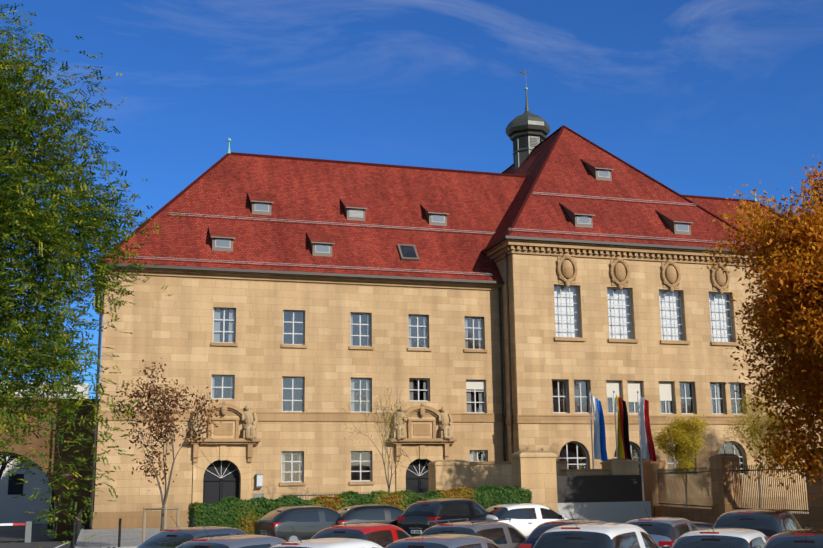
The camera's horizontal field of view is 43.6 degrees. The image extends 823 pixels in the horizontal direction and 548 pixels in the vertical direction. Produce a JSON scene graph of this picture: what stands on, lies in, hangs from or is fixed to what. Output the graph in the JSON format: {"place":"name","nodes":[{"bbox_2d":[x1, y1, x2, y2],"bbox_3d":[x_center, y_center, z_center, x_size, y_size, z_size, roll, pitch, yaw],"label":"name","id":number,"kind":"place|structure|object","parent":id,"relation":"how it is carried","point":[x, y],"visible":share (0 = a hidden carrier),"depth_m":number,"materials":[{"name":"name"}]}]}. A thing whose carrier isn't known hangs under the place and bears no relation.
{"place":"outdoors","nodes":[
{"label":"outdoors","id":0,"kind":"place"},
{"bbox_2d":[7,387,79,528],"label":"trim","id":1,"kind":"structure","parent":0,"point":[49,526],"depth_m":73.75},
{"bbox_2d":[0,382,88,523],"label":"courtyard building","id":2,"kind":"structure","parent":0,"point":[12,510],"depth_m":86.41,"materials":[{"name":"grey paint"}]},
{"bbox_2d":[0,523,91,547],"bbox_3d":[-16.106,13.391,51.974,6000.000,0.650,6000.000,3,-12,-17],"label":"ground","id":3,"kind":"structure","parent":0,"point":[12,533],"depth_m":60.58,"materials":[{"name":"grey asphalt"}]},
{"bbox_2d":[0,521,31,542],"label":"barrier arm","id":4,"kind":"object","parent":3,"relation":"on","point":[28,530],"visible":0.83,"depth_m":54.73},
{"bbox_2d":[0,392,46,479],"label":"courtyard tree","id":5,"kind":"object","parent":3,"relation":"on","point":[14,457],"depth_m":66.70,"materials":[{"name":"green plant"}]},
{"bbox_2d":[0,398,98,541],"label":"gateway wall","id":6,"kind":"structure","parent":3,"relation":"on","point":[35,445],"depth_m":57.83,"materials":[{"name":"stone"}]},
{"bbox_2d":[63,470,73,479],"bbox_3d":[-19.255,11.285,57.810,0.600,0.610,0.064,3,-12,-17],"label":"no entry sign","id":7,"kind":"object","parent":6,"relation":"attached to","point":[68,474],"visible":0.44,"depth_m":57.78,"materials":[{"name":"red metal"}]},
{"bbox_2d":[142,506,179,542],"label":"tree stakes","id":8,"kind":"object","parent":3,"relation":"on","point":[165,509],"visible":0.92,"depth_m":32.49,"materials":[{"name":"beige wood"}]},
{"bbox_2d":[114,358,221,531],"bbox_3d":[-7.880,5.939,32.930,3.442,6.575,3.138,3,-12,-17],"label":"young tree","id":9,"kind":"object","parent":3,"relation":"on","point":[150,392],"depth_m":33.07,"materials":[{"name":"plant"}]},
{"bbox_2d":[137,517,247,547],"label":"hatchback car","id":10,"kind":"object","parent":3,"relation":"on","point":[170,538],"visible":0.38,"depth_m":24.08,"materials":[{"name":"paint"}]},
{"bbox_2d":[175,524,286,547],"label":"hatchback car","id":11,"kind":"object","parent":3,"relation":"on","point":[246,541],"visible":0.94,"depth_m":19.82,"materials":[{"name":"grey paint"}]},
{"bbox_2d":[254,505,340,541],"bbox_3d":[-3.538,9.074,37.431,4.060,1.811,2.080,7,-14,-32],"label":"hatchback car","id":12,"kind":"object","parent":3,"relation":"on","point":[307,522],"visible":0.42,"depth_m":36.36,"materials":[{"name":"grey paint"}]},
{"bbox_2d":[270,526,382,547],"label":"hatchback car","id":13,"kind":"object","parent":3,"relation":"on","point":[334,543],"visible":1,"depth_m":18.23,"materials":[{"name":"white paint"}]},
{"bbox_2d":[311,515,410,547],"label":"hatchback car","id":14,"kind":"object","parent":3,"relation":"on","point":[383,535],"visible":0.5,"depth_m":25.05,"materials":[{"name":"red paint"}]},
{"bbox_2d":[336,498,403,525],"bbox_3d":[-1.124,9.223,38.335,4.060,1.811,2.080,5,-13,-26],"label":"hatchback car","id":15,"kind":"object","parent":3,"relation":"on","point":[374,513],"visible":0.19,"depth_m":37.48,"materials":[{"name":"black paint"}]},
{"bbox_2d":[385,522,499,547],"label":"hatchback car","id":16,"kind":"object","parent":3,"relation":"on","point":[449,541],"visible":1,"depth_m":19.01,"materials":[{"name":"grey paint"}]},
{"bbox_2d":[397,494,492,536],"bbox_3d":[1.632,8.895,37.278,2.180,2.031,4.460,-11,-15,41],"label":"car","id":17,"kind":"object","parent":3,"relation":"on","point":[420,513],"visible":0.44,"depth_m":35.96,"materials":[{"name":"black paint"}]},
{"bbox_2d":[420,513,526,547],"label":"estate car","id":18,"kind":"object","parent":3,"relation":"on","point":[502,535],"visible":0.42,"depth_m":25.41,"materials":[{"name":"grey paint"}]},
{"bbox_2d":[486,496,567,536],"bbox_3d":[4.353,9.147,38.152,4.060,1.811,2.080,5,-13,-28],"label":"hatchback car","id":19,"kind":"object","parent":3,"relation":"on","point":[527,519],"visible":0.35,"depth_m":37.24,"materials":[{"name":"white paint"}]},
{"bbox_2d":[519,511,603,547],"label":"hatchback car","id":20,"kind":"object","parent":3,"relation":"on","point":[536,533],"visible":0.35,"depth_m":25.79,"materials":[{"name":"blue paint"}]},
{"bbox_2d":[533,512,671,547],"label":"mpv car","id":21,"kind":"object","parent":3,"relation":"on","point":[600,535],"visible":1,"depth_m":19.47,"materials":[{"name":"white paint"}]},
{"bbox_2d":[625,509,697,547],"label":"hatchback car","id":22,"kind":"object","parent":3,"relation":"on","point":[664,531],"visible":0.35,"depth_m":26.46,"materials":[{"name":"paint"}]},
{"bbox_2d":[672,516,767,547],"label":"hatchback car","id":23,"kind":"object","parent":3,"relation":"on","point":[725,538],"visible":0.92,"depth_m":19.78,"materials":[{"name":"white paint"}]},
{"bbox_2d":[713,501,812,538],"bbox_3d":[8.975,6.743,26.216,2.180,2.031,4.460,-7,-13,29],"label":"car","id":24,"kind":"object","parent":3,"relation":"on","point":[768,522],"visible":0.42,"depth_m":24.81,"materials":[{"name":"black paint"}]},
{"bbox_2d":[763,519,822,547],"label":"hatchback car","id":25,"kind":"object","parent":3,"relation":"on","point":[805,538],"visible":1,"depth_m":18.82,"materials":[{"name":"grey paint"}]},
{"bbox_2d":[281,491,424,498],"bbox_3d":[0.171,11.544,50.837,13.160,1.550,0.920,3,-12,-17],"label":"forecourt railing","id":26,"kind":"object","parent":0,"point":[334,494],"visible":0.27,"depth_m":50.06,"materials":[{"name":"black metal"}]},
{"bbox_2d":[0,0,822,398],"label":"sky","id":27,"kind":"structure","parent":0,"point":[707,98],"materials":[{"name":"blue"}]},
{"bbox_2d":[55,512,808,547],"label":"pavement","id":28,"kind":"structure","parent":0,"point":[108,538],"depth_m":44.26,"materials":[{"name":"grey"}]},
{"bbox_2d":[0,3,181,547],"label":"robinia tree","id":29,"kind":"object","parent":28,"relation":"on","point":[64,243],"depth_m":25.12,"materials":[{"name":"green plant"}]},
{"bbox_2d":[72,509,193,547],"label":"bollards","id":30,"kind":"object","parent":28,"relation":"on","point":[77,526],"visible":0.9,"depth_m":36.65,"materials":[{"name":"grey metal"}]},
{"bbox_2d":[187,484,531,534],"bbox_3d":[-1.833,9.421,40.856,13.848,1.988,1.621,3,-12,-17],"label":"hedge","id":31,"kind":"object","parent":28,"relation":"on","point":[247,513],"depth_m":40.04,"materials":[{"name":"green plant"}]},
{"bbox_2d":[338,379,411,491],"bbox_3d":[-1.624,8.480,48.386,3.933,7.062,4.504,3,-12,-17],"label":"bare tree","id":32,"kind":"object","parent":28,"relation":"on","point":[384,442],"depth_m":48.73,"materials":[{"name":"brown plant"}]},
{"bbox_2d":[89,235,822,528],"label":"courthouse walls","id":33,"kind":"structure","parent":28,"relation":"on","point":[522,360],"depth_m":58.37,"materials":[{"name":"beige stone"}]},
{"bbox_2d":[186,401,260,502],"bbox_3d":[-9.955,9.924,54.316,3.900,6.380,0.500,3,-12,-17],"label":"portal","id":34,"kind":"object","parent":33,"relation":"attached to","point":[226,431],"visible":0.83,"depth_m":54.61,"materials":[{"name":"stone"}]},
{"bbox_2d":[189,405,257,440],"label":"statues","id":35,"kind":"object","parent":34,"relation":"attached to","point":[250,421],"visible":0.67,"depth_m":54.66,"materials":[{"name":"stone"}]},
{"bbox_2d":[253,474,263,497],"bbox_3d":[-8.097,11.298,54.697,0.600,1.330,0.320,3,-12,-17],"label":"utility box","id":36,"kind":"object","parent":33,"relation":"attached to","point":[259,479],"visible":0.81,"depth_m":54.66,"materials":[{"name":"silver metal"}]},
{"bbox_2d":[388,403,456,490],"bbox_3d":[0.646,10.425,57.466,3.900,6.380,0.500,3,-12,-17],"label":"portal","id":37,"kind":"object","parent":33,"relation":"attached to","point":[422,441],"visible":0.79,"depth_m":57.78,"materials":[{"name":"stone"}]},
{"bbox_2d":[391,406,453,439],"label":"statues","id":38,"kind":"object","parent":37,"relation":"attached to","point":[445,423],"visible":0.94,"depth_m":57.72,"materials":[{"name":"stone"}]},
{"bbox_2d":[97,125,810,311],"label":"roof","id":39,"kind":"structure","parent":33,"relation":"on","point":[235,210],"depth_m":63.39,"materials":[{"name":"red tile"}]},
{"bbox_2d":[505,69,549,169],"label":"cupola","id":40,"kind":"object","parent":39,"relation":"on","point":[527,132],"visible":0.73,"depth_m":79.19,"materials":[{"name":"grey metal"}]},
{"bbox_2d":[203,285,815,503],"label":"windows","id":41,"kind":"structure","parent":33,"relation":"in","point":[221,478],"depth_m":59.55,"materials":[{"name":"white glass"}]},
{"bbox_2d":[557,253,729,293],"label":"oval wall ornaments","id":42,"kind":"object","parent":33,"relation":"attached to","point":[567,270],"visible":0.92,"depth_m":61.52,"materials":[{"name":"stone"}]},
{"bbox_2d":[651,412,710,504],"bbox_3d":[14.780,10.573,56.982,3.752,5.923,4.141,3,-12,-17],"label":"yellow tree","id":43,"kind":"object","parent":28,"relation":"on","point":[688,441],"depth_m":56.55,"materials":[{"name":"yellow plant"}]},
{"bbox_2d":[723,392,804,507],"bbox_3d":[19.899,10.059,58.475,5.288,7.419,4.550,3,-12,-17],"label":"yellow tree","id":44,"kind":"object","parent":28,"relation":"on","point":[754,429],"depth_m":58.23,"materials":[{"name":"yellow plant"}]},
{"bbox_2d":[427,448,822,528],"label":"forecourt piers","id":45,"kind":"structure","parent":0,"point":[610,490],"depth_m":44.39,"materials":[{"name":"beige stone"}]},
{"bbox_2d":[589,390,644,500],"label":"flagpoles","id":46,"kind":"object","parent":45,"relation":"on","point":[616,437],"visible":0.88,"depth_m":53.76,"materials":[{"name":"white metal"}]},
{"bbox_2d":[591,395,607,461],"bbox_3d":[9.754,7.989,53.386,0.716,3.475,0.356,-3,-12,11],"label":"flag","id":47,"kind":"object","parent":46,"relation":"attached to","point":[600,451],"visible":1,"depth_m":53.33,"materials":[{"name":"blue fabric"}]},
{"bbox_2d":[616,395,631,459],"bbox_3d":[11.062,8.047,53.754,0.683,3.475,0.399,-2,-12,5],"label":"flag","id":48,"kind":"object","parent":46,"relation":"attached to","point":[623,444],"visible":0.94,"depth_m":53.75,"materials":[{"name":"fabric"}]},
{"bbox_2d":[639,396,656,460],"bbox_3d":[12.420,8.113,54.165,0.765,3.475,0.394,-2,-12,6],"label":"flag","id":49,"kind":"object","parent":46,"relation":"attached to","point":[648,448],"visible":0.94,"depth_m":54.11,"materials":[{"name":"fabric"}]},
{"bbox_2d":[701,153,822,498],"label":"maple tree","id":50,"kind":"object","parent":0,"point":[796,249],"depth_m":38.09,"materials":[{"name":"orange plant"}]}
]}

